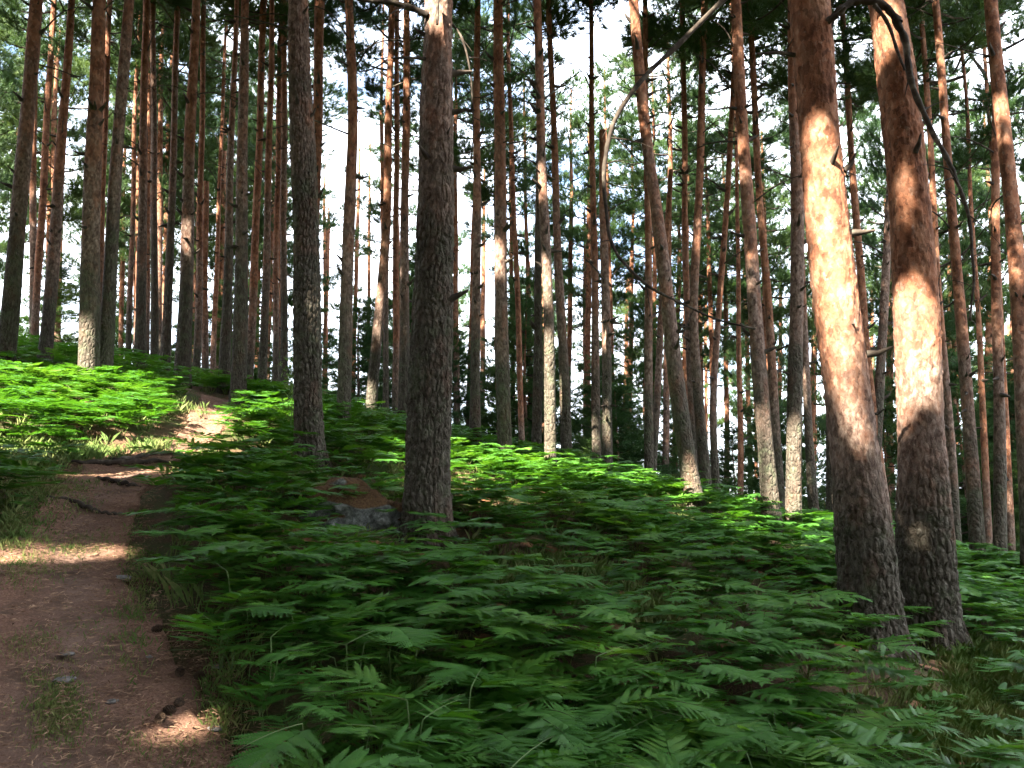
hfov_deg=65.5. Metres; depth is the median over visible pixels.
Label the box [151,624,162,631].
pine cone
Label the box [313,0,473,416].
pine tree
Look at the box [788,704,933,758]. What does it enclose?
bracken fern
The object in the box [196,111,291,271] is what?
pine tree
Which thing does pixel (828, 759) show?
bracken fern
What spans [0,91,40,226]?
pine tree
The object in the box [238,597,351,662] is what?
bracken fern
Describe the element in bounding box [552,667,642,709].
bracken fern
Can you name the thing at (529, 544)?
dead bracken litter
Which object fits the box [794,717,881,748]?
bracken fern
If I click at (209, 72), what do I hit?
pine tree
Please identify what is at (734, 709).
bracken fern
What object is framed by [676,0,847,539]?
pine tree
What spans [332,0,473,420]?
pine tree
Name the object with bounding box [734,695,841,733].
bracken fern
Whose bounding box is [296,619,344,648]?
bracken fern
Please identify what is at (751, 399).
young pine
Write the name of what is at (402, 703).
bracken fern
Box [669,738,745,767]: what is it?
bracken fern
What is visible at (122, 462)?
tree root
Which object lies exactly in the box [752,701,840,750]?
bracken fern
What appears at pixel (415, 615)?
bracken fern
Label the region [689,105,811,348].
pine tree
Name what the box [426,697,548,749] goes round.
bracken fern
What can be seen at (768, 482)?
pine tree
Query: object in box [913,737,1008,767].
bracken fern
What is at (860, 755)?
bracken fern
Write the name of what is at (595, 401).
pine tree
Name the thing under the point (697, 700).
bracken fern
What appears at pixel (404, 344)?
pine tree
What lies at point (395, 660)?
bracken fern
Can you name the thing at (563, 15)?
pine tree
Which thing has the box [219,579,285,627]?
bracken fern
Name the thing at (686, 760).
bracken fern
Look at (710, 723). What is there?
bracken fern
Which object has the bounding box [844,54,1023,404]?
pine tree
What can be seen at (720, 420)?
pine tree
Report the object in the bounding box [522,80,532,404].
pine tree
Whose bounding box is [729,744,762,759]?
bracken fern
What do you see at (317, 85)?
pine tree
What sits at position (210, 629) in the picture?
bracken fern
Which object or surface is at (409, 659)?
bracken fern
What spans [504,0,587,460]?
pine tree
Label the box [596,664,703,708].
bracken fern
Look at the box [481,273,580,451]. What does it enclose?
young pine
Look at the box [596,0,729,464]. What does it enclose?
pine tree
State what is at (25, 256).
pine tree
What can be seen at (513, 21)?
pine tree
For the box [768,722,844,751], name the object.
bracken fern
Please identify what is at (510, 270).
pine tree
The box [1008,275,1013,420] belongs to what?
pine tree
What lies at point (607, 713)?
bracken fern
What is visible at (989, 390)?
young pine
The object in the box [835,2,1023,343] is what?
pine tree
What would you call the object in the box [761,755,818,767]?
bracken fern
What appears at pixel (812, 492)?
pine tree
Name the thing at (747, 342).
pine tree
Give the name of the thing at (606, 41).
sky
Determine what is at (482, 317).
pine tree
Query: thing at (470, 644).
bracken fern
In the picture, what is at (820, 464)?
young pine
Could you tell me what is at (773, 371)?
pine tree
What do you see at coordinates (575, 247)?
pine tree
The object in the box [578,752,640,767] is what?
bracken fern
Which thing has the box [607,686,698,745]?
bracken fern
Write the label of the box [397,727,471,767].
bracken fern
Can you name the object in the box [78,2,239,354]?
pine tree
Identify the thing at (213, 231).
pine tree
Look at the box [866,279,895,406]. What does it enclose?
pine tree
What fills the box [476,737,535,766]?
bracken fern
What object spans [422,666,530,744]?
bracken fern
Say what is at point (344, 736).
bracken fern
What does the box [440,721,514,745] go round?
bracken fern
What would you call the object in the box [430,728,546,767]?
bracken fern
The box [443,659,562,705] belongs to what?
bracken fern
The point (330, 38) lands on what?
pine tree
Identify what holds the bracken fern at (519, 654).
on the ground at (156, 541)
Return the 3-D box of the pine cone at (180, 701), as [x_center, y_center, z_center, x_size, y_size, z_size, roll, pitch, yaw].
[-1.754,1.682,4.196,0.056,0.056,0.067,-21,2,-17]
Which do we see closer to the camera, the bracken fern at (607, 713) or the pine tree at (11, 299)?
the bracken fern at (607, 713)
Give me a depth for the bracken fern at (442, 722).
4.08 m
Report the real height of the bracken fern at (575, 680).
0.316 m
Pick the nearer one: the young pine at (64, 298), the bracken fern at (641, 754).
the bracken fern at (641, 754)
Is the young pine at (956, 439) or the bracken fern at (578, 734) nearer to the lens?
the bracken fern at (578, 734)
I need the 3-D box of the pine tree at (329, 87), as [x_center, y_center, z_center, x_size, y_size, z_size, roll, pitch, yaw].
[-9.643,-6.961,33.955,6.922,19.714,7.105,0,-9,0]
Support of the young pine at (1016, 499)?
on the ground at (156, 541)
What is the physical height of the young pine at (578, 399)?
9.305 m
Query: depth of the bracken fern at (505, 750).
3.83 m
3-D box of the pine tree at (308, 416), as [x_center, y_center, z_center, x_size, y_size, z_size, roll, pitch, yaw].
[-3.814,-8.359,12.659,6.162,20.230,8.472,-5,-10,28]
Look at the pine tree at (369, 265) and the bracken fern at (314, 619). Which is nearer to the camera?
the bracken fern at (314, 619)
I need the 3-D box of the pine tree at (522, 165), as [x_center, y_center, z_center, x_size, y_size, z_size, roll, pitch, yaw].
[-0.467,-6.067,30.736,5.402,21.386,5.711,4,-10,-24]
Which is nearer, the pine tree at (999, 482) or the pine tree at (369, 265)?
the pine tree at (999, 482)
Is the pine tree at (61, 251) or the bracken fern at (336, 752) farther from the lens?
the pine tree at (61, 251)
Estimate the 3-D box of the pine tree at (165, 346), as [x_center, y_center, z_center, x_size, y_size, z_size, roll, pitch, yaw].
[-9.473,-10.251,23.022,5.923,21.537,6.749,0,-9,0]
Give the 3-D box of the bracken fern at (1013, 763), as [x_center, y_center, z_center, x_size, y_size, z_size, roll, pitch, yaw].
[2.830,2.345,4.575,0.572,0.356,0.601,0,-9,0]
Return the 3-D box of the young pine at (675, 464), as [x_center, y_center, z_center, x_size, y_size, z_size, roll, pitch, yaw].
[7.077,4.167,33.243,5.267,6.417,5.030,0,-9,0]
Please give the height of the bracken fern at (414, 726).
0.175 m
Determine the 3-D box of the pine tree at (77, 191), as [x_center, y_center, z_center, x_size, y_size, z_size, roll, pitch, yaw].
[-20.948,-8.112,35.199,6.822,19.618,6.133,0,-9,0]
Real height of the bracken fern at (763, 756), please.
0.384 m
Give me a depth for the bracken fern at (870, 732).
4.51 m
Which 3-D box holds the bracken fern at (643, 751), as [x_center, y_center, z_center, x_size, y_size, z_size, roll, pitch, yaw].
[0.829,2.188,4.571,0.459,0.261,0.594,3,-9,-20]
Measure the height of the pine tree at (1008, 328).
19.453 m
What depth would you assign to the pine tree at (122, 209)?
33.87 m
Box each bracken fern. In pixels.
[161,634,268,669]
[167,603,297,669]
[171,556,283,627]
[194,583,302,642]
[206,590,269,629]
[206,662,304,732]
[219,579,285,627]
[226,600,298,637]
[226,678,310,721]
[226,713,378,767]
[233,598,337,648]
[233,657,323,705]
[237,612,284,643]
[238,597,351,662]
[239,620,318,709]
[248,640,303,685]
[249,597,310,632]
[253,751,340,767]
[262,591,404,673]
[263,609,342,661]
[265,636,298,651]
[269,610,354,669]
[274,608,309,640]
[281,669,369,709]
[282,637,386,701]
[283,604,331,643]
[284,661,471,764]
[286,640,384,696]
[286,700,347,747]
[288,704,401,753]
[288,753,341,767]
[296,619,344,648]
[298,589,385,641]
[299,631,358,681]
[305,709,420,750]
[306,603,368,673]
[306,741,368,762]
[309,608,369,630]
[314,633,367,662]
[317,658,365,705]
[329,733,365,740]
[332,672,386,720]
[334,631,423,712]
[337,744,457,767]
[339,686,481,767]
[346,623,411,708]
[350,679,412,738]
[351,621,430,649]
[354,637,380,645]
[358,700,422,753]
[359,623,395,647]
[361,626,444,677]
[370,604,445,674]
[370,697,472,750]
[375,654,430,679]
[376,723,465,765]
[381,677,467,720]
[385,710,419,732]
[389,658,540,701]
[391,634,458,690]
[391,699,486,767]
[394,746,492,767]
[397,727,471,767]
[398,651,460,688]
[404,637,499,663]
[407,685,496,710]
[407,737,499,761]
[421,670,510,722]
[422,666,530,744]
[424,652,559,698]
[424,710,488,731]
[425,640,477,689]
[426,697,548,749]
[428,640,545,687]
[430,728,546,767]
[435,696,517,767]
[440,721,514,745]
[441,675,493,694]
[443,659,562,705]
[445,743,510,767]
[446,629,510,673]
[447,687,529,709]
[454,659,534,681]
[454,727,571,767]
[457,691,587,735]
[457,740,526,763]
[458,689,511,719]
[462,711,506,742]
[464,723,511,735]
[470,691,557,718]
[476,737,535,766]
[477,672,615,736]
[482,716,534,743]
[482,742,572,767]
[484,736,574,767]
[486,645,585,702]
[486,682,558,709]
[487,672,550,707]
[495,716,633,753]
[498,672,552,688]
[508,646,565,691]
[517,757,579,767]
[520,716,593,750]
[521,699,593,758]
[523,759,581,767]
[526,686,606,705]
[530,682,631,710]
[530,736,561,747]
[530,740,631,754]
[534,706,627,760]
[534,734,666,767]
[534,739,607,767]
[535,678,577,709]
[545,724,672,767]
[550,675,597,689]
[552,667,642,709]
[561,673,665,738]
[561,674,699,724]
[570,721,630,754]
[570,753,623,767]
[571,730,625,760]
[577,657,651,705]
[577,714,615,737]
[578,682,662,750]
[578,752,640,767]
[585,643,649,706]
[585,672,640,716]
[588,696,723,745]
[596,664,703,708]
[599,702,671,713]
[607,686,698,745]
[611,677,658,697]
[611,752,679,767]
[612,672,718,708]
[613,717,763,753]
[614,710,683,757]
[614,762,651,767]
[622,722,710,767]
[625,739,711,762]
[626,753,714,767]
[639,681,711,745]
[640,725,704,755]
[647,695,720,735]
[650,689,730,751]
[651,712,754,741]
[652,702,723,717]
[665,694,753,753]
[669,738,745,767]
[674,698,725,750]
[676,740,798,767]
[689,705,742,745]
[693,700,845,751]
[695,758,718,767]
[696,703,829,766]
[698,723,855,766]
[703,704,793,766]
[713,756,749,767]
[714,713,780,743]
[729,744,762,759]
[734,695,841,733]
[734,698,829,726]
[734,722,824,765]
[736,741,868,767]
[741,755,786,767]
[747,739,875,767]
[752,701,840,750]
[759,739,839,767]
[760,714,820,766]
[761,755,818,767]
[767,745,896,767]
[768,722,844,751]
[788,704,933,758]
[788,726,940,766]
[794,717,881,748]
[801,752,844,765]
[825,715,891,741]
[837,709,961,759]
[837,713,907,764]
[841,756,928,767]
[852,752,882,759]
[865,704,944,760]
[869,758,937,767]
[885,736,1022,767]
[886,730,970,767]
[899,751,932,764]
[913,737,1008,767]
[970,735,1023,767]
[971,762,1004,767]
[984,740,1023,763]
[991,759,1023,767]
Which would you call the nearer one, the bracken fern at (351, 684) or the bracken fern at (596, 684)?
the bracken fern at (351, 684)
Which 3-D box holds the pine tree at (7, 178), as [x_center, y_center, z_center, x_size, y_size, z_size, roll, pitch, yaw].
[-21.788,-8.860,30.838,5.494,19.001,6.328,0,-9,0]
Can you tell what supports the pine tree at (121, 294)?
on the ground at (156, 541)
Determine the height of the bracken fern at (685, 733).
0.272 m
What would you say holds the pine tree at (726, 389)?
on the ground at (156, 541)
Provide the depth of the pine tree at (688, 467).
14.09 m
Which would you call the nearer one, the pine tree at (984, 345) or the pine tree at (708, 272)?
the pine tree at (708, 272)
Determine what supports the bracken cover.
on the ground at (156, 541)
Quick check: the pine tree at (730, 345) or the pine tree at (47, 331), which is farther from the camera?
the pine tree at (730, 345)
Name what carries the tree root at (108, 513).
on the path
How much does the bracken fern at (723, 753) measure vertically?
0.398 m
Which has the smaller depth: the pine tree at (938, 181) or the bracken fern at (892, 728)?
the bracken fern at (892, 728)
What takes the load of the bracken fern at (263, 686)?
on the ground at (156, 541)
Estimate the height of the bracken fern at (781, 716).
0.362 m
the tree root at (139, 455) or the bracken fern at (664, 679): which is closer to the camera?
the bracken fern at (664, 679)
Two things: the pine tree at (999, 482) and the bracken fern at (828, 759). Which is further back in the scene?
the pine tree at (999, 482)
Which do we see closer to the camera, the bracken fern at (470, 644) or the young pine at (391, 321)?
the bracken fern at (470, 644)
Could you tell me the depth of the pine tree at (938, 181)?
35.46 m
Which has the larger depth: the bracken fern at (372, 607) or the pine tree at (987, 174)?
the pine tree at (987, 174)
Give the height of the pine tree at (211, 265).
20.054 m
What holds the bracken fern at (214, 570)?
on the ground at (156, 541)
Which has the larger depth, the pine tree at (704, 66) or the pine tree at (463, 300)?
the pine tree at (463, 300)
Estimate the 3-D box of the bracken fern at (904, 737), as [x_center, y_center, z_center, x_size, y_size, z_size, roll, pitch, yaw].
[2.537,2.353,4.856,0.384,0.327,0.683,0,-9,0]
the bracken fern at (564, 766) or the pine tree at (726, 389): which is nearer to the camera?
the bracken fern at (564, 766)
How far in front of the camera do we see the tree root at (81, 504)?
7.30 m
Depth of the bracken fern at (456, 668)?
4.71 m
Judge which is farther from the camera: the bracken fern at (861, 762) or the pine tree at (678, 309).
the pine tree at (678, 309)
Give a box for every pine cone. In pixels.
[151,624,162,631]
[154,712,165,723]
[162,705,175,714]
[173,697,184,706]
[175,667,184,676]
[193,670,205,679]
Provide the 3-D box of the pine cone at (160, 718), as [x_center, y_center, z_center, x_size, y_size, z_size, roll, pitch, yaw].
[-1.768,1.680,4.004,0.056,0.056,0.067,-47,16,-31]
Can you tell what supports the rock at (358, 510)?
on the ground at (156, 541)
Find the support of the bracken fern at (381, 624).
on the ground at (156, 541)
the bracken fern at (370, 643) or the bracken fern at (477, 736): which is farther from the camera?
the bracken fern at (370, 643)
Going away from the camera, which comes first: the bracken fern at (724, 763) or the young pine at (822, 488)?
the bracken fern at (724, 763)
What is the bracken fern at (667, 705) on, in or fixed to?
on the ground at (156, 541)
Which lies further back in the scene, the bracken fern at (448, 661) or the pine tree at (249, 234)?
the pine tree at (249, 234)
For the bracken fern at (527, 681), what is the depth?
4.86 m
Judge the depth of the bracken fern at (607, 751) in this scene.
4.25 m
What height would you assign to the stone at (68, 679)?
0.042 m
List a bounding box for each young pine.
[18,255,79,345]
[18,307,28,335]
[114,296,133,364]
[171,277,291,383]
[171,316,210,364]
[254,347,290,384]
[271,319,328,387]
[293,296,392,415]
[321,332,338,395]
[336,295,392,409]
[354,243,495,433]
[359,272,464,425]
[377,308,496,439]
[461,289,580,447]
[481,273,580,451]
[511,355,620,453]
[557,352,678,481]
[571,374,619,442]
[573,382,678,478]
[611,284,719,494]
[657,410,730,489]
[709,450,733,496]
[717,419,759,500]
[730,372,825,511]
[731,403,825,514]
[782,412,825,511]
[807,483,825,510]
[873,374,897,526]
[890,345,1019,556]
[895,399,963,509]
[954,332,1019,543]
[958,466,992,528]
[959,368,1019,549]
[963,439,1019,555]
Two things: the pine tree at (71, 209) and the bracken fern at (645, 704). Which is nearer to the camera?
the bracken fern at (645, 704)
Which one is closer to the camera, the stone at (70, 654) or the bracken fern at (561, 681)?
the stone at (70, 654)
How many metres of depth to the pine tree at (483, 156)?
32.40 m
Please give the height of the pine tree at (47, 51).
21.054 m
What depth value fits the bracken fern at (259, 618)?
5.07 m
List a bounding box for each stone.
[52,676,76,683]
[59,651,74,655]
[105,699,118,703]
[116,575,131,580]
[207,725,222,731]
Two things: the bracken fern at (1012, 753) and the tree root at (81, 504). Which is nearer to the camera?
the bracken fern at (1012, 753)
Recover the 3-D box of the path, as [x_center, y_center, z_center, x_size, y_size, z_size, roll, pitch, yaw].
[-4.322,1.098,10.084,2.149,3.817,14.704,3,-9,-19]
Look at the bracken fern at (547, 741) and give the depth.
4.07 m
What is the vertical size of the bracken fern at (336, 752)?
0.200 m
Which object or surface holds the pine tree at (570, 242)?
on the ground at (156, 541)
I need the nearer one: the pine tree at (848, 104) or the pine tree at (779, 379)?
the pine tree at (848, 104)
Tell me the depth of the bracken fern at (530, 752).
3.61 m
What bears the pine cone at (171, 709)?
on the path
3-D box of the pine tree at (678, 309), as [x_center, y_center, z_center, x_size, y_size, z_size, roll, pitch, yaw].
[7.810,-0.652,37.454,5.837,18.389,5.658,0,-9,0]
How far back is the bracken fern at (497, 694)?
4.66 m
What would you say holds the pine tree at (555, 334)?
on the ground at (156, 541)
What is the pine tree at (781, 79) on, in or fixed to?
on the ground at (156, 541)
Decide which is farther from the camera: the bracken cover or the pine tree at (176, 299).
the pine tree at (176, 299)
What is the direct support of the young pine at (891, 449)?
on the ground at (156, 541)
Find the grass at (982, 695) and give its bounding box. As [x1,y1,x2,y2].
[0,347,1023,767]
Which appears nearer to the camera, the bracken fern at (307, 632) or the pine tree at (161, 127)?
the bracken fern at (307, 632)
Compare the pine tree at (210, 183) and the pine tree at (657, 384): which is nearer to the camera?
the pine tree at (657, 384)
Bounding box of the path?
[0,394,236,767]
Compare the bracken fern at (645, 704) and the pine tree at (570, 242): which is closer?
the bracken fern at (645, 704)
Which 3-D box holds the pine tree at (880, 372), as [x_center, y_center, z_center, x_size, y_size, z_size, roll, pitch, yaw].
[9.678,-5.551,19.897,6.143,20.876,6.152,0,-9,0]
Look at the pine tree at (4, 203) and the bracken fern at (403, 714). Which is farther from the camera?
the pine tree at (4, 203)
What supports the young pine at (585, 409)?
on the ground at (156, 541)
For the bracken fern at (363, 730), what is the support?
on the ground at (156, 541)
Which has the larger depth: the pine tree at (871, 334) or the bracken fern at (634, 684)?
the pine tree at (871, 334)
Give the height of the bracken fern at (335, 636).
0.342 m
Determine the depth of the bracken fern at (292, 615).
4.99 m
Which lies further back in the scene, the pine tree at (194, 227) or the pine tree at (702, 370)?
the pine tree at (194, 227)
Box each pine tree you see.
[0,0,29,200]
[0,0,88,374]
[0,0,92,336]
[0,0,121,341]
[0,1,68,156]
[0,3,125,347]
[0,7,111,302]
[0,31,77,266]
[0,40,14,61]
[0,75,46,274]
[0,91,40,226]
[0,112,68,283]
[24,0,84,362]
[46,0,171,298]
[60,165,133,336]
[60,205,63,318]
[62,144,150,343]
[67,105,165,364]
[72,0,113,390]
[73,10,227,317]
[77,0,232,365]
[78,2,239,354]
[82,66,217,351]
[100,0,135,388]
[102,0,216,369]
[105,10,217,335]
[111,6,237,345]
[113,0,209,359]
[124,0,212,371]
[145,0,237,388]
[149,0,215,376]
[150,159,249,359]
[154,0,258,384]
[156,0,313,374]
[163,33,291,367]
[165,114,216,345]
[177,92,233,258]
[194,84,293,311]
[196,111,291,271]
[198,0,370,378]
[202,181,213,382]
[203,0,359,384]
[204,0,256,394]
[206,67,337,379]
[209,0,313,397]
[210,112,292,367]
[215,0,287,407]
[222,0,366,382]
[223,0,332,472]
[233,97,335,347]
[239,0,289,398]
[285,0,402,426]
[287,187,366,392]
[309,0,326,263]
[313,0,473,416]
[322,162,338,387]
[330,103,467,298]
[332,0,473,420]
[344,15,535,428]
[351,136,375,400]
[356,0,419,430]
[357,0,504,557]
[362,5,384,305]
[365,0,423,422]
[366,136,370,375]
[409,228,489,377]
[420,0,535,425]
[452,0,527,451]
[452,0,572,443]
[453,0,583,434]
[455,0,548,470]
[460,104,573,434]
[480,171,494,405]
[485,0,587,456]
[487,261,571,399]
[496,0,602,475]
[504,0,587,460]
[507,194,582,335]
[507,289,581,425]
[516,67,623,387]
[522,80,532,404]
[531,105,642,431]
[542,182,644,443]
[556,0,620,468]
[565,43,722,397]
[572,279,662,416]
[573,99,681,429]
[581,129,624,470]
[588,0,679,490]
[594,0,998,667]
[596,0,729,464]
[604,70,631,467]
[605,0,751,477]
[611,0,708,512]
[617,185,729,454]
[622,0,774,488]
[633,102,778,387]
[637,172,757,426]
[650,3,788,501]
[653,0,787,490]
[653,169,684,474]
[662,278,752,434]
[672,114,789,492]
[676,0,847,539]
[676,157,689,400]
[683,0,786,507]
[684,0,801,533]
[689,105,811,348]
[697,0,957,514]
[701,234,703,395]
[702,191,789,493]
[703,178,820,430]
[718,285,787,492]
[752,2,818,511]
[756,1,944,534]
[763,14,880,233]
[767,205,873,452]
[770,0,982,451]
[777,266,781,423]
[804,217,880,372]
[806,167,969,520]
[815,333,818,464]
[817,357,893,446]
[832,0,1023,563]
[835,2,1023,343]
[839,0,1023,546]
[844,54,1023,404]
[852,139,990,313]
[861,0,1023,565]
[863,94,1023,399]
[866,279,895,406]
[868,0,973,656]
[868,164,1009,457]
[904,0,993,575]
[907,0,1023,583]
[936,147,1023,343]
[949,62,1023,352]
[952,11,1010,577]
[956,275,1009,439]
[961,324,1009,429]
[973,325,1009,400]
[976,116,991,389]
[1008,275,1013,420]
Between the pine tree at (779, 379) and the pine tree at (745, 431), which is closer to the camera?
the pine tree at (779, 379)
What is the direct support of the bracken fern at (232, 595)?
on the ground at (156, 541)
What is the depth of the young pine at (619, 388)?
26.46 m
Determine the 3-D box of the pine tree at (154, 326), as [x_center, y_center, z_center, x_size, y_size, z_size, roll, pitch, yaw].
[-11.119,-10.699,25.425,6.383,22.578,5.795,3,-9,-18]
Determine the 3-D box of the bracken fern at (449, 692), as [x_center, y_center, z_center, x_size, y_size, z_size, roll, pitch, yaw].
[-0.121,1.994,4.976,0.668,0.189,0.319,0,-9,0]
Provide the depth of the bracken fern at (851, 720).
4.89 m
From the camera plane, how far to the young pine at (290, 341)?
40.82 m
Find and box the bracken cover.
[0,334,1023,767]
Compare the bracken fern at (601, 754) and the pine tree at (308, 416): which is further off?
the pine tree at (308, 416)
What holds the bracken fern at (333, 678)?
on the ground at (156, 541)
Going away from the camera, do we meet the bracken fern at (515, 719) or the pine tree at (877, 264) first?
the bracken fern at (515, 719)
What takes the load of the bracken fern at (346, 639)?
on the ground at (156, 541)
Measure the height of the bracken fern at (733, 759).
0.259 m
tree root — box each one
[46,495,99,512]
[71,458,170,465]
[96,476,140,486]
[98,510,126,514]
[108,450,182,459]
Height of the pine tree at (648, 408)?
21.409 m
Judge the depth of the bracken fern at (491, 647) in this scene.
5.34 m
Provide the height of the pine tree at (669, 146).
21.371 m
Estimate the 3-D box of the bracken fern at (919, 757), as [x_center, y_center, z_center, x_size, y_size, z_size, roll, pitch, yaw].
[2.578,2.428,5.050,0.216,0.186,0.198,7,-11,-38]
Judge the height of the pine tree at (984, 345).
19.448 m
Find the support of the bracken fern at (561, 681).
on the ground at (156, 541)
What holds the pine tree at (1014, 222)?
on the ground at (156, 541)
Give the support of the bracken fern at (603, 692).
on the ground at (156, 541)
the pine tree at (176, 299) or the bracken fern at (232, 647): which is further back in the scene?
the pine tree at (176, 299)
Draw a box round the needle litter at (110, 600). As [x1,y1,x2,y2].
[0,392,1021,767]
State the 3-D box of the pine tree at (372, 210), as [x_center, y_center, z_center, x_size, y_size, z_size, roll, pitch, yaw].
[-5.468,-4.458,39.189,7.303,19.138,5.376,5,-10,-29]
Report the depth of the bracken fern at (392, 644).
4.64 m
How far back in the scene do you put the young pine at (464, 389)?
29.59 m
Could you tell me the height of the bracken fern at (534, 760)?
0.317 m
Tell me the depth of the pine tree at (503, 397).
15.29 m
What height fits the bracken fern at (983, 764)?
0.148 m
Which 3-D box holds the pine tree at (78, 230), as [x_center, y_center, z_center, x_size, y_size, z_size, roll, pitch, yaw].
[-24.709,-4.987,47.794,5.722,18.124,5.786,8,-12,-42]
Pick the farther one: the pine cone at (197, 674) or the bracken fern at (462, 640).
the bracken fern at (462, 640)
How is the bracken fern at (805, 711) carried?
on the ground at (156, 541)
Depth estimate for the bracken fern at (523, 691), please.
4.63 m
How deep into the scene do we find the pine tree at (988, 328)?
31.22 m
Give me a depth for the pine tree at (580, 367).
39.10 m
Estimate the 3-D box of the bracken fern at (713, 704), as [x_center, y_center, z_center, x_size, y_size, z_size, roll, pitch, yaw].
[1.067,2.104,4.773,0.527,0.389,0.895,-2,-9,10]
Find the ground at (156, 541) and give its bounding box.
[0,361,1023,767]
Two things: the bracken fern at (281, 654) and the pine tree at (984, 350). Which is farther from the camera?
the pine tree at (984, 350)
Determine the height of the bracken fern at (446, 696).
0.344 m
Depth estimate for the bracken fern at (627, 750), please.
4.33 m
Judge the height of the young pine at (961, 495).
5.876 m
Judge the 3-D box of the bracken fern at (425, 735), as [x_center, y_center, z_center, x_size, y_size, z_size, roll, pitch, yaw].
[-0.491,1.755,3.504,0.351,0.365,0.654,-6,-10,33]
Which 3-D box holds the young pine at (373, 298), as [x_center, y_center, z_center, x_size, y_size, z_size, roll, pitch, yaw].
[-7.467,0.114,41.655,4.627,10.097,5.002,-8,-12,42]
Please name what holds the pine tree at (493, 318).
on the ground at (156, 541)
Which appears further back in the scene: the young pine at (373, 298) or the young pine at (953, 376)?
the young pine at (373, 298)
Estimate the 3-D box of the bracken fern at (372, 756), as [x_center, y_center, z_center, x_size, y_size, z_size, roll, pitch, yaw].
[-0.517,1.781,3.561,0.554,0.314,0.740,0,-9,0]
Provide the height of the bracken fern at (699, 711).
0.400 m
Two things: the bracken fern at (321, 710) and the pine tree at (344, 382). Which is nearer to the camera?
the bracken fern at (321, 710)
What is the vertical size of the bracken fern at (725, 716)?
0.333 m
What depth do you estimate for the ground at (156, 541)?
6.74 m
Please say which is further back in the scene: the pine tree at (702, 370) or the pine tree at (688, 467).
the pine tree at (702, 370)
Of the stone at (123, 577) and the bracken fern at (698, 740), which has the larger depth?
the stone at (123, 577)
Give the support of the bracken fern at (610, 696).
on the ground at (156, 541)
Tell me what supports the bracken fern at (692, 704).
on the ground at (156, 541)
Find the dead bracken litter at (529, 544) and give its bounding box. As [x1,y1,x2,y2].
[21,424,1013,766]
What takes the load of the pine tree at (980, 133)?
on the ground at (156, 541)
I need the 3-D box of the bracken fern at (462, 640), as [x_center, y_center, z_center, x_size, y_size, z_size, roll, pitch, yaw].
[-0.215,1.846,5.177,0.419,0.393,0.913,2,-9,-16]
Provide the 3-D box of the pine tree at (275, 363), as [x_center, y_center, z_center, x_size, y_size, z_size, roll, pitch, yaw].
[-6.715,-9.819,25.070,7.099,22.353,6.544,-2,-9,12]
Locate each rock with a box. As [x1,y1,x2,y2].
[296,476,400,531]
[389,500,402,533]
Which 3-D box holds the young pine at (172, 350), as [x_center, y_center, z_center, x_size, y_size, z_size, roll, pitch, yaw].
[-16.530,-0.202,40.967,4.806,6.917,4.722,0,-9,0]
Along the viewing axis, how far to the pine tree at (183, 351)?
18.22 m
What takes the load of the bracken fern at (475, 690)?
on the ground at (156, 541)
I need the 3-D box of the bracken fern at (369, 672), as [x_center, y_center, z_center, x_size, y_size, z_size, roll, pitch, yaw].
[-0.691,1.674,3.968,0.996,0.463,0.636,0,-9,0]
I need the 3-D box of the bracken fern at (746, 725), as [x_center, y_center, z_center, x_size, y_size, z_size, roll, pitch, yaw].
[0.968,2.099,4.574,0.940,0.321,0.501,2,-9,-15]
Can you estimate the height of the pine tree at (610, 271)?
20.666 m
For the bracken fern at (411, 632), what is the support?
on the ground at (156, 541)
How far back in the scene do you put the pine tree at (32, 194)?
28.18 m
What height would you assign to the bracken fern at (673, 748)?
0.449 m
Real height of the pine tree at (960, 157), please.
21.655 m
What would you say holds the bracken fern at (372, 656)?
on the ground at (156, 541)
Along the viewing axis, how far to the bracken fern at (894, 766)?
4.39 m
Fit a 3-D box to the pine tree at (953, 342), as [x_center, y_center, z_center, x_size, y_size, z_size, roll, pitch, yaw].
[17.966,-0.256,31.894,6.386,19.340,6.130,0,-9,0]
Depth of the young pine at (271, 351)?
42.56 m
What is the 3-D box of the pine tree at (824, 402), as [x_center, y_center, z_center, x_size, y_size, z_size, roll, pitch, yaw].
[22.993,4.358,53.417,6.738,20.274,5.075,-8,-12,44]
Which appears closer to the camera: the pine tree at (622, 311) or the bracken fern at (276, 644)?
the bracken fern at (276, 644)
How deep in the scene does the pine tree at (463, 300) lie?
56.96 m
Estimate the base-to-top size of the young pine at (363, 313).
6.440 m
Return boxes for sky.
[0,0,1023,502]
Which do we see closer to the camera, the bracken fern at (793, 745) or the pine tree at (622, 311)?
the bracken fern at (793, 745)
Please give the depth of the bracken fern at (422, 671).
4.82 m
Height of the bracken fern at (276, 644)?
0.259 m
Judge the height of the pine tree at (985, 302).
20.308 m
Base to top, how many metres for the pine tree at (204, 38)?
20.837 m
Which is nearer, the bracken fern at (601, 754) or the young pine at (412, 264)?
the bracken fern at (601, 754)
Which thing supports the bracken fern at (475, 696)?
on the ground at (156, 541)
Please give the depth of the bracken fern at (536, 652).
5.44 m
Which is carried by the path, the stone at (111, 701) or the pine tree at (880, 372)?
the stone at (111, 701)
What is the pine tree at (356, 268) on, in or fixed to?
on the ground at (156, 541)
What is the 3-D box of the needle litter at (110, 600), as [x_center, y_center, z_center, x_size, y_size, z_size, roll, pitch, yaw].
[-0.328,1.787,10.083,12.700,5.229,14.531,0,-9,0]
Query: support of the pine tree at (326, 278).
on the ground at (156, 541)
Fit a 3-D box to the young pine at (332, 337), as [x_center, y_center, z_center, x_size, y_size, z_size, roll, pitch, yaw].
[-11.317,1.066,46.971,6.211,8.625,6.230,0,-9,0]
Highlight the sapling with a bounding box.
[272,357,293,443]
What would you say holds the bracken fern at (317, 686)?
on the ground at (156, 541)
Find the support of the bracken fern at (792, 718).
on the ground at (156, 541)
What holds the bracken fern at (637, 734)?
on the ground at (156, 541)

